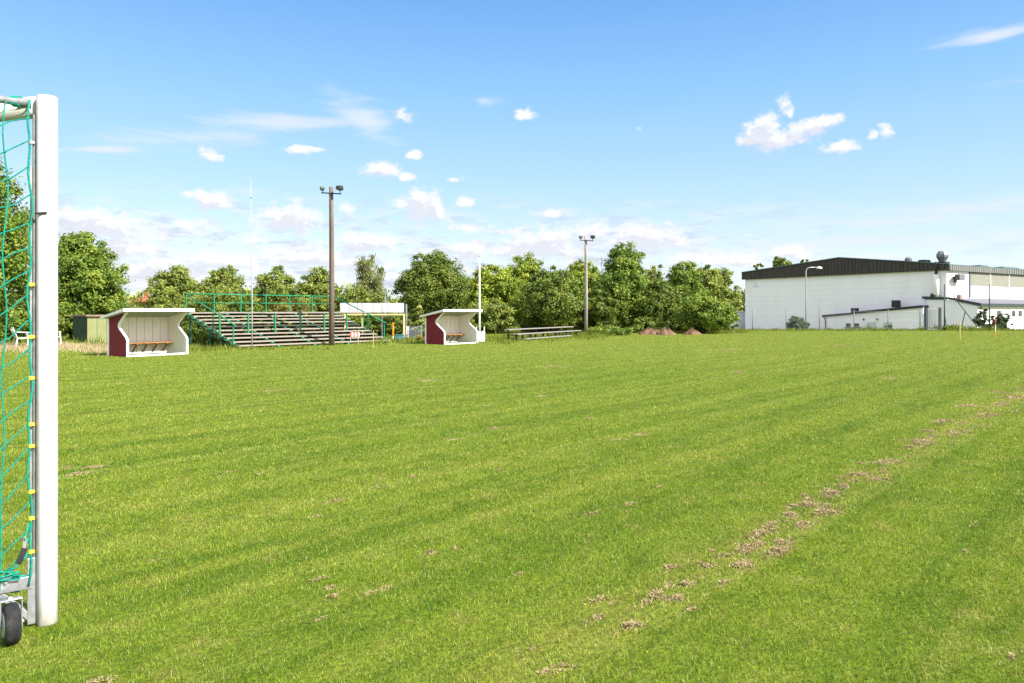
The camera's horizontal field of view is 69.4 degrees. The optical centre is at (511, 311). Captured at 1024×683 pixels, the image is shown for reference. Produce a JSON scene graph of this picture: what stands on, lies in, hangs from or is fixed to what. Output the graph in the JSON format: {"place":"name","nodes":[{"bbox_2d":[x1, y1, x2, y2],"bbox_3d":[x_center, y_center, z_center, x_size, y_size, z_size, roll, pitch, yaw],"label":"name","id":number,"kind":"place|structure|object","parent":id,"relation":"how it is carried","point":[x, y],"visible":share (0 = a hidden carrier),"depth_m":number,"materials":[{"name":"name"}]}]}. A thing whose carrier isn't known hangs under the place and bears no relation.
{"place":"outdoors","nodes":[
{"label":"outdoors","id":0,"kind":"place"},
{"bbox_2d":[0,340,200,355],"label":"dry grass","id":1,"kind":"structure","parent":0,"point":[88,347],"depth_m":29.83,"materials":[{"name":"beige plant"}]},
{"bbox_2d":[128,292,150,306],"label":"house","id":2,"kind":"structure","parent":0,"point":[144,300],"depth_m":121.66,"materials":[{"name":"orange brick"}]},
{"bbox_2d":[0,314,1023,682],"bbox_3d":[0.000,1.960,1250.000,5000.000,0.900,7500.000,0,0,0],"label":"ground","id":3,"kind":"structure","parent":0,"point":[524,674],"depth_m":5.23,"materials":[{"name":"green plant"}]},
{"bbox_2d":[0,307,29,341],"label":"shrub","id":4,"kind":"object","parent":3,"relation":"on","point":[17,323],"visible":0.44,"depth_m":35.92,"materials":[{"name":"green plant"}]},
{"bbox_2d":[9,327,28,345],"bbox_3d":[-20.934,1.075,31.543,0.596,0.878,0.715,0,0,42],"label":"garden chair","id":5,"kind":"object","parent":3,"relation":"on","point":[12,330],"visible":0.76,"depth_m":31.41,"materials":[{"name":"white plastic"}]},
{"bbox_2d":[0,94,57,644],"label":"football goal","id":6,"kind":"object","parent":3,"relation":"on","point":[38,581],"visible":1,"depth_m":3.55,"materials":[{"name":"metal"}]},
{"bbox_2d":[0,152,60,330],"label":"maple tree","id":7,"kind":"object","parent":3,"relation":"on","point":[14,240],"visible":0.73,"depth_m":31.03,"materials":[{"name":"green plant"}]},
{"bbox_2d":[4,290,80,339],"bbox_3d":[-24.928,0.027,37.864,4.872,2.926,3.228,0,0,0],"label":"shrub","id":8,"kind":"object","parent":3,"relation":"on","point":[65,319],"visible":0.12,"depth_m":38.32,"materials":[{"name":"green plant"}]},
{"bbox_2d":[61,326,72,338],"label":"shrub","id":9,"kind":"object","parent":3,"relation":"on","point":[69,331],"visible":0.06,"depth_m":39.56,"materials":[{"name":"green plant"}]},
{"bbox_2d":[28,230,135,314],"bbox_3d":[-24.484,-1.518,41.986,5.723,6.394,5.379,0,0,0],"label":"maple tree","id":10,"kind":"object","parent":3,"relation":"on","point":[88,274],"visible":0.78,"depth_m":40.99,"materials":[{"name":"green plant"}]},
{"bbox_2d":[71,315,107,342],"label":"shed","id":11,"kind":"structure","parent":3,"relation":"on","point":[87,327],"depth_m":35.60,"materials":[{"name":"beige wood"}]},
{"bbox_2d":[121,298,147,307],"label":"shrub","id":12,"kind":"object","parent":3,"relation":"on","point":[130,299],"visible":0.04,"depth_m":62.02,"materials":[{"name":"green plant"}]},
{"bbox_2d":[100,308,194,356],"bbox_3d":[-12.788,0.694,26.016,1.705,1.632,2.484,0,0,37],"label":"dugout","id":13,"kind":"object","parent":3,"relation":"on","point":[143,331],"visible":0.98,"depth_m":26.27,"materials":[{"name":"white wood"}]},
{"bbox_2d":[131,263,207,308],"bbox_3d":[-26.465,-1.056,58.166,5.249,5.462,5.447,0,0,0],"label":"tree","id":14,"kind":"object","parent":3,"relation":"on","point":[177,279],"visible":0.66,"depth_m":57.12,"materials":[{"name":"green plant"}]},
{"bbox_2d":[143,291,198,327],"bbox_3d":[-26.096,-0.073,55.745,5.507,3.126,3.458,0,0,24],"label":"shrub","id":15,"kind":"object","parent":3,"relation":"on","point":[165,303],"visible":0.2,"depth_m":55.40,"materials":[{"name":"green plant"}]},
{"bbox_2d":[180,315,214,337],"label":"shrub","id":16,"kind":"object","parent":3,"relation":"on","point":[184,326],"visible":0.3,"depth_m":37.83,"materials":[{"name":"green plant"}]},
{"bbox_2d":[182,283,233,328],"bbox_3d":[-21.777,-0.351,54.831,5.179,3.681,3.767,0,0,0],"label":"shrub","id":17,"kind":"object","parent":3,"relation":"on","point":[220,307],"visible":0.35,"depth_m":54.25,"materials":[{"name":"green plant"}]},
{"bbox_2d":[194,320,249,334],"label":"shrub","id":18,"kind":"object","parent":3,"relation":"on","point":[221,329],"visible":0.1,"depth_m":37.65,"materials":[{"name":"green plant"}]},
{"bbox_2d":[197,264,260,304],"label":"tree","id":19,"kind":"object","parent":3,"relation":"on","point":[224,278],"visible":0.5,"depth_m":59.20,"materials":[{"name":"green plant"}]},
{"bbox_2d":[224,290,273,324],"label":"shrub","id":20,"kind":"object","parent":3,"relation":"on","point":[235,306],"visible":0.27,"depth_m":49.17,"materials":[{"name":"green plant"}]},
{"bbox_2d":[250,197,252,349],"bbox_3d":[-10.422,-1.900,29.600,0.096,6.920,0.060,0,0,0],"label":"mast","id":21,"kind":"object","parent":3,"relation":"on","point":[251,295],"visible":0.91,"depth_m":29.58,"materials":[{"name":"white metal"}]},
{"bbox_2d":[237,321,310,332],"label":"shrub","id":22,"kind":"object","parent":3,"relation":"on","point":[267,327],"visible":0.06,"depth_m":40.55,"materials":[{"name":"green plant"}]},
{"bbox_2d":[250,265,302,309],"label":"tree","id":23,"kind":"object","parent":3,"relation":"on","point":[274,286],"visible":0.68,"depth_m":59.19,"materials":[{"name":"green plant"}]},
{"bbox_2d":[187,329,377,346],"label":"undergrowth","id":24,"kind":"object","parent":3,"relation":"on","point":[199,338],"visible":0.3,"depth_m":33.46,"materials":[{"name":"plant"}]},
{"bbox_2d":[217,309,356,329],"bbox_3d":[-13.897,0.648,44.880,9.011,1.684,3.390,0,0,0],"label":"shrub","id":25,"kind":"object","parent":3,"relation":"on","point":[282,320],"visible":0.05,"depth_m":44.74,"materials":[{"name":"green plant"}]},
{"bbox_2d":[185,293,389,347],"bbox_3d":[-10.409,0.375,35.081,4.736,2.464,8.160,0,0,40],"label":"grandstand","id":26,"kind":"object","parent":3,"relation":"on","point":[312,318],"visible":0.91,"depth_m":34.54,"materials":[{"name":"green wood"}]},
{"bbox_2d":[268,296,317,317],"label":"shrub","id":27,"kind":"object","parent":3,"relation":"on","point":[292,308],"visible":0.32,"depth_m":50.66,"materials":[{"name":"green plant"}]},
{"bbox_2d":[280,291,339,330],"bbox_3d":[-14.782,-0.060,55.108,5.120,3.101,3.088,0,0,-18],"label":"shrub","id":28,"kind":"object","parent":3,"relation":"on","point":[322,305],"visible":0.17,"depth_m":55.01,"materials":[{"name":"green plant"}]},
{"bbox_2d":[298,266,336,311],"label":"tree","id":29,"kind":"object","parent":3,"relation":"on","point":[319,282],"visible":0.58,"depth_m":60.37,"materials":[{"name":"green plant"}]},
{"bbox_2d":[320,185,343,345],"bbox_3d":[-8.093,-2.031,33.265,1.075,7.282,0.520,0,0,0],"label":"floodlight pole","id":30,"kind":"object","parent":3,"relation":"on","point":[331,269],"visible":0.96,"depth_m":33.31,"materials":[{"name":"black metal"}]},
{"bbox_2d":[313,319,366,333],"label":"shrub","id":31,"kind":"object","parent":3,"relation":"on","point":[337,329],"visible":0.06,"depth_m":42.91,"materials":[{"name":"green plant"}]},
{"bbox_2d":[350,330,358,343],"bbox_3d":[-7.469,1.190,35.130,0.449,0.640,0.050,0,0,-29],"label":"barrier","id":32,"kind":"object","parent":3,"relation":"on","point":[354,334],"visible":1,"depth_m":35.10,"materials":[{"name":"white plastic"}]},
{"bbox_2d":[327,283,396,322],"bbox_3d":[-11.369,-0.383,55.556,5.409,3.746,3.538,0,0,0],"label":"shrub","id":33,"kind":"object","parent":3,"relation":"on","point":[367,298],"visible":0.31,"depth_m":55.30,"materials":[{"name":"green plant"}]},
{"bbox_2d":[340,303,403,335],"bbox_3d":[-8.230,0.490,43.545,3.763,2.039,0.090,0,0,0],"label":"hoarding","id":34,"kind":"object","parent":3,"relation":"on","point":[382,308],"visible":0.68,"depth_m":43.50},
{"bbox_2d":[350,253,397,313],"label":"birch tree","id":35,"kind":"object","parent":3,"relation":"on","point":[366,278],"visible":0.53,"depth_m":57.31,"materials":[{"name":"green plant"}]},
{"bbox_2d":[344,314,405,336],"bbox_3d":[-7.470,0.803,40.738,3.325,1.414,1.157,0,0,0],"label":"goal","id":36,"kind":"object","parent":3,"relation":"on","point":[404,326],"visible":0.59,"depth_m":40.16,"materials":[{"name":"beige paint"}]},
{"bbox_2d":[355,311,404,335],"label":"shrub","id":37,"kind":"object","parent":3,"relation":"on","point":[375,324],"visible":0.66,"depth_m":45.73,"materials":[{"name":"green plant"}]},
{"bbox_2d":[395,334,403,339],"bbox_3d":[-5.929,1.350,39.000,0.450,0.320,0.540,0,0,0],"label":"water trough","id":38,"kind":"object","parent":3,"relation":"on","point":[400,336],"visible":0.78,"depth_m":38.75,"materials":[{"name":"teal plastic"}]},
{"bbox_2d":[405,304,408,338],"bbox_3d":[-5.803,0.533,40.947,0.212,1.953,0.215,0,0,0],"label":"utility post","id":39,"kind":"object","parent":3,"relation":"on","point":[406,334],"visible":0.83,"depth_m":40.95,"materials":[{"name":"white metal"}]},
{"bbox_2d":[397,304,424,336],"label":"shrub","id":40,"kind":"object","parent":3,"relation":"on","point":[416,320],"visible":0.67,"depth_m":42.79,"materials":[{"name":"green plant"}]},
{"bbox_2d":[408,325,421,337],"bbox_3d":[-5.329,1.110,40.593,0.794,0.800,0.044,0,0,-14],"label":"fence","id":41,"kind":"object","parent":3,"relation":"on","point":[415,330],"visible":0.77,"depth_m":40.59,"materials":[{"name":"metal"}]},
{"bbox_2d":[415,334,424,340],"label":"dry shrub","id":42,"kind":"object","parent":3,"relation":"on","point":[420,337],"visible":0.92,"depth_m":37.40,"materials":[{"name":"brown plant"}]},
{"bbox_2d":[388,249,473,318],"bbox_3d":[-5.502,-1.288,49.843,5.920,5.931,5.319,0,0,0],"label":"maple tree","id":43,"kind":"object","parent":3,"relation":"on","point":[430,283],"visible":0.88,"depth_m":48.79,"materials":[{"name":"green plant"}]},
{"bbox_2d":[124,282,744,318],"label":"woods","id":44,"kind":"object","parent":3,"relation":"on","point":[341,290],"visible":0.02,"depth_m":163.24,"materials":[{"name":"green plant"}]},
{"bbox_2d":[420,309,481,344],"bbox_3d":[-2.896,0.694,35.349,1.705,1.632,2.484,0,0,43],"label":"dugout","id":45,"kind":"object","parent":3,"relation":"on","point":[444,326],"visible":1,"depth_m":35.63,"materials":[{"name":"white wood"}]},
{"bbox_2d":[416,322,490,333],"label":"shrub","id":46,"kind":"object","parent":3,"relation":"on","point":[475,325],"visible":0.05,"depth_m":44.73,"materials":[{"name":"green plant"}]},
{"bbox_2d":[478,255,479,331],"bbox_3d":[-1.643,-0.667,37.400,0.114,4.455,0.120,0,0,0],"label":"flagpole","id":47,"kind":"object","parent":3,"relation":"on","point":[479,292],"visible":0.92,"depth_m":37.36,"materials":[{"name":"white metal"}]},
{"bbox_2d":[476,327,484,341],"bbox_3d":[-1.595,1.085,36.605,0.540,0.750,0.050,0,0,0],"label":"picket fence","id":48,"kind":"object","parent":3,"relation":"on","point":[481,336],"visible":0.76,"depth_m":36.58,"materials":[{"name":"white paint"}]},
{"bbox_2d":[466,299,521,333],"bbox_3d":[-1.530,0.269,51.475,3.582,2.441,3.523,0,0,41],"label":"shrub","id":49,"kind":"object","parent":3,"relation":"on","point":[493,313],"visible":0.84,"depth_m":51.21,"materials":[{"name":"green plant"}]},
{"bbox_2d":[461,263,526,331],"bbox_3d":[-1.365,-1.046,57.278,6.132,5.446,5.802,0,0,0],"label":"bushy tree","id":50,"kind":"object","parent":3,"relation":"on","point":[501,285],"visible":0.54,"depth_m":55.77,"materials":[{"name":"green plant"}]},
{"bbox_2d":[0,323,1023,353],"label":"weeds","id":51,"kind":"object","parent":3,"relation":"on","point":[501,339],"visible":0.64,"depth_m":42.30,"materials":[{"name":"plant"}]},
{"bbox_2d":[506,251,547,327],"bbox_3d":[1.308,-1.719,62.222,5.585,6.800,6.055,0,0,0],"label":"bushy tree","id":52,"kind":"object","parent":3,"relation":"on","point":[526,269],"visible":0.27,"depth_m":61.24,"materials":[{"name":"green plant"}]},
{"bbox_2d":[504,326,580,339],"bbox_3d":[2.180,1.210,42.895,1.220,0.600,9.085,0,0,27],"label":"spectator bench","id":53,"kind":"object","parent":3,"relation":"on","point":[542,333],"visible":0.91,"depth_m":42.04,"materials":[{"name":"black metal"}]},
{"bbox_2d":[508,265,592,331],"bbox_3d":[2.566,-0.905,52.885,6.276,5.163,5.891,0,0,0],"label":"bushy tree","id":54,"kind":"object","parent":3,"relation":"on","point":[550,299],"visible":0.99,"depth_m":51.60,"materials":[{"name":"green plant"}]},
{"bbox_2d":[515,311,594,332],"bbox_3d":[3.627,0.425,54.781,6.992,2.129,3.679,0,0,0],"label":"shrub","id":55,"kind":"object","parent":3,"relation":"on","point":[576,327],"visible":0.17,"depth_m":53.77,"materials":[{"name":"green plant"}]},
{"bbox_2d":[564,257,602,327],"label":"bushy tree","id":56,"kind":"object","parent":3,"relation":"on","point":[576,270],"visible":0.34,"depth_m":63.00,"materials":[{"name":"green plant"}]},
{"bbox_2d":[579,235,594,330],"bbox_3d":[4.874,-1.685,48.060,1.075,6.591,0.510,0,0,0],"label":"floodlight pole","id":57,"kind":"object","parent":3,"relation":"on","point":[592,237],"visible":0.98,"depth_m":48.11,"materials":[{"name":"black metal"}]},
{"bbox_2d":[577,289,619,326],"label":"bushy tree","id":58,"kind":"object","parent":3,"relation":"on","point":[600,312],"visible":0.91,"depth_m":53.35,"materials":[{"name":"green plant"}]},
{"bbox_2d":[582,324,637,334],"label":"shrub","id":59,"kind":"object","parent":3,"relation":"on","point":[606,329],"visible":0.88,"depth_m":47.60,"materials":[{"name":"green plant"}]},
{"bbox_2d":[588,240,660,327],"bbox_3d":[8.765,-1.942,56.876,6.103,7.249,5.534,0,0,0],"label":"maple tree","id":60,"kind":"object","parent":3,"relation":"on","point":[623,282],"visible":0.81,"depth_m":55.71,"materials":[{"name":"green plant"}]},
{"bbox_2d":[625,316,669,332],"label":"shrub","id":61,"kind":"object","parent":3,"relation":"on","point":[645,324],"visible":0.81,"depth_m":52.82,"materials":[{"name":"green plant"}]},
{"bbox_2d":[638,328,658,334],"bbox_3d":[9.320,1.268,49.645,1.811,0.585,1.252,0,0,0],"label":"soil mound","id":62,"kind":"object","parent":3,"relation":"on","point":[651,331],"visible":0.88,"depth_m":49.26,"materials":[{"name":"brown soil"}]},
{"bbox_2d":[641,264,666,296],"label":"thin tree","id":63,"kind":"object","parent":3,"relation":"on","point":[652,273],"visible":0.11,"depth_m":67.89,"materials":[{"name":"green plant"}]},
{"bbox_2d":[632,278,682,328],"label":"bushy tree","id":64,"kind":"object","parent":3,"relation":"on","point":[664,298],"visible":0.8,"depth_m":55.21,"materials":[{"name":"green plant"}]},
{"bbox_2d":[656,327,675,334],"bbox_3d":[10.212,1.253,48.998,1.425,0.614,1.039,0,0,0],"label":"soil mound","id":65,"kind":"object","parent":3,"relation":"on","point":[665,331],"visible":0.93,"depth_m":48.76,"materials":[{"name":"brown soil"}]},
{"bbox_2d":[654,312,695,330],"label":"shrub","id":66,"kind":"object","parent":3,"relation":"on","point":[669,323],"visible":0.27,"depth_m":55.12,"materials":[{"name":"green plant"}]},
{"bbox_2d":[664,260,717,298],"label":"bushy tree","id":67,"kind":"object","parent":3,"relation":"on","point":[682,281],"visible":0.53,"depth_m":62.98,"materials":[{"name":"green plant"}]},
{"bbox_2d":[683,328,701,334],"bbox_3d":[12.064,1.261,49.437,1.208,0.598,0.908,0,0,-22],"label":"soil mound","id":68,"kind":"object","parent":3,"relation":"on","point":[692,331],"visible":0.98,"depth_m":49.23,"materials":[{"name":"brown soil"}]},
{"bbox_2d":[668,287,741,333],"bbox_3d":[13.680,-0.029,51.958,4.897,3.398,4.473,0,0,30],"label":"bushy tree","id":69,"kind":"object","parent":3,"relation":"on","point":[701,313],"visible":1,"depth_m":51.06,"materials":[{"name":"green plant"}]},
{"bbox_2d":[697,264,730,315],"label":"bushy tree","id":70,"kind":"object","parent":3,"relation":"on","point":[712,279],"visible":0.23,"depth_m":64.02,"materials":[{"name":"green plant"}]},
{"bbox_2d":[708,314,739,329],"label":"shrub","id":71,"kind":"object","parent":3,"relation":"on","point":[727,326],"visible":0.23,"depth_m":57.48,"materials":[{"name":"green plant"}]},
{"bbox_2d":[714,267,742,328],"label":"bushy tree","id":72,"kind":"object","parent":3,"relation":"on","point":[726,274],"visible":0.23,"depth_m":65.34,"materials":[{"name":"green plant"}]},
{"bbox_2d":[730,311,744,329],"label":"outbuilding","id":73,"kind":"structure","parent":3,"relation":"on","point":[741,323],"depth_m":97.48,"materials":[{"name":"white paint"}]},
{"bbox_2d":[753,263,763,269],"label":"tree","id":74,"kind":"object","parent":3,"relation":"on","point":[757,266],"visible":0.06,"depth_m":129.80,"materials":[{"name":"green plant"}]},
{"bbox_2d":[772,256,791,266],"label":"tree","id":75,"kind":"object","parent":3,"relation":"on","point":[777,261],"visible":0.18,"depth_m":129.30,"materials":[{"name":"green plant"}]},
{"bbox_2d":[785,316,810,329],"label":"round bush","id":76,"kind":"object","parent":3,"relation":"on","point":[796,322],"visible":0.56,"depth_m":63.15,"materials":[{"name":"green plant"}]},
{"bbox_2d":[805,266,821,321],"bbox_3d":[26.103,-0.869,64.000,1.456,6.159,0.520,0,0,0],"label":"street lamp","id":77,"kind":"object","parent":3,"relation":"on","point":[818,267],"visible":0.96,"depth_m":63.97,"materials":[{"name":"metal"}]},
{"bbox_2d":[752,309,919,329],"bbox_3d":[26.548,0.703,60.602,13.788,1.815,0.063,0,0,0],"label":"chain link fence","id":78,"kind":"object","parent":3,"relation":"on","point":[833,322],"visible":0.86,"depth_m":60.63,"materials":[{"name":"grey metal"}]},
{"bbox_2d":[822,300,927,329],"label":"sunken annex","id":79,"kind":"object","parent":3,"relation":"on","point":[900,315],"visible":0.69,"depth_m":79.35,"materials":[{"name":"white paint"}]},
{"bbox_2d":[844,323,851,327],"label":"window","id":80,"kind":"structure","parent":79,"relation":"in","point":[849,325],"depth_m":82.64,"materials":[{"name":"grey glass"}]},
{"bbox_2d":[866,322,875,328],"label":"door","id":81,"kind":"structure","parent":79,"relation":"in","point":[873,324],"depth_m":80.39,"materials":[{"name":"white metal"}]},
{"bbox_2d":[883,322,891,328],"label":"door","id":82,"kind":"structure","parent":79,"relation":"in","point":[884,323],"depth_m":78.90,"materials":[{"name":"white metal"}]},
{"bbox_2d":[741,251,1023,329],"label":"sports hall","id":83,"kind":"structure","parent":3,"relation":"on","point":[836,285],"depth_m":83.24,"materials":[{"name":"white paint"}]},
{"bbox_2d":[971,272,990,286],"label":"window","id":84,"kind":"structure","parent":83,"relation":"in","point":[977,278],"depth_m":78.65,"materials":[{"name":"beige glass"}]},
{"bbox_2d":[991,273,1009,286],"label":"window","id":85,"kind":"structure","parent":83,"relation":"in","point":[1001,280],"depth_m":81.06,"materials":[{"name":"beige glass"}]},
{"bbox_2d":[1010,274,1023,286],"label":"window","id":86,"kind":"structure","parent":83,"relation":"in","point":[1015,280],"depth_m":83.11,"materials":[{"name":"beige glass"}]},
{"bbox_2d":[925,307,941,330],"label":"gate","id":87,"kind":"structure","parent":3,"relation":"on","point":[939,317],"depth_m":60.34,"materials":[{"name":"white metal"}]},
{"bbox_2d":[944,284,946,329],"bbox_3d":[35.485,-0.340,60.541,0.372,3.899,0.105,0,0,-18],"label":"net pole","id":88,"kind":"object","parent":3,"relation":"on","point":[944,308],"visible":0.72,"depth_m":60.46,"materials":[{"name":"white metal"}]},
{"bbox_2d":[934,324,965,329],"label":"shrub","id":89,"kind":"object","parent":3,"relation":"on","point":[953,326],"visible":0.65,"depth_m":60.48,"materials":[{"name":"green plant"}]},
{"bbox_2d":[947,288,976,325],"bbox_3d":[37.257,-0.242,61.257,2.606,3.518,0.076,0,0,-2],"label":"timber prop","id":90,"kind":"object","parent":3,"relation":"on","point":[962,308],"visible":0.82,"depth_m":61.23,"materials":[{"name":"white wood"}]},
{"bbox_2d":[922,294,1023,328],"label":"front annex","id":91,"kind":"object","parent":3,"relation":"on","point":[955,311],"visible":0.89,"depth_m":74.84,"materials":[{"name":"white paint"}]},
{"bbox_2d":[1011,310,1015,316],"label":"window","id":92,"kind":"structure","parent":91,"relation":"in","point":[1013,312],"depth_m":76.32,"materials":[{"name":"grey glass"}]},
{"bbox_2d":[1017,310,1021,316],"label":"window","id":93,"kind":"structure","parent":91,"relation":"in","point":[1019,312],"depth_m":77.03,"materials":[{"name":"grey glass"}]},
{"bbox_2d":[972,306,991,327],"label":"shrub","id":94,"kind":"object","parent":3,"relation":"on","point":[977,320],"visible":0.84,"depth_m":61.86,"materials":[{"name":"green plant"}]},
{"bbox_2d":[989,284,989,329],"bbox_3d":[39.232,-0.345,60.800,0.105,3.910,0.110,0,0,0],"label":"net pole","id":95,"kind":"object","parent":3,"relation":"on","point":[989,306],"visible":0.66,"depth_m":60.76,"materials":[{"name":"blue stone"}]},
{"bbox_2d":[984,315,1004,328],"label":"shrub","id":96,"kind":"object","parent":3,"relation":"on","point":[993,321],"visible":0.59,"depth_m":61.83,"materials":[{"name":"green plant"}]},
{"bbox_2d":[995,312,1013,328],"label":"shrub","id":97,"kind":"object","parent":3,"relation":"on","point":[1005,320],"visible":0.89,"depth_m":61.91,"materials":[{"name":"green plant"}]},
{"bbox_2d":[0,0,1023,306],"label":"sky","id":98,"kind":"structure","parent":0,"point":[736,135],"materials":[{"name":"blue"}]},
{"bbox_2d":[59,344,1023,682],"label":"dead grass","id":99,"kind":"structure","parent":0,"point":[783,548],"depth_m":5.05,"materials":[{"name":"beige plant"}]}
]}

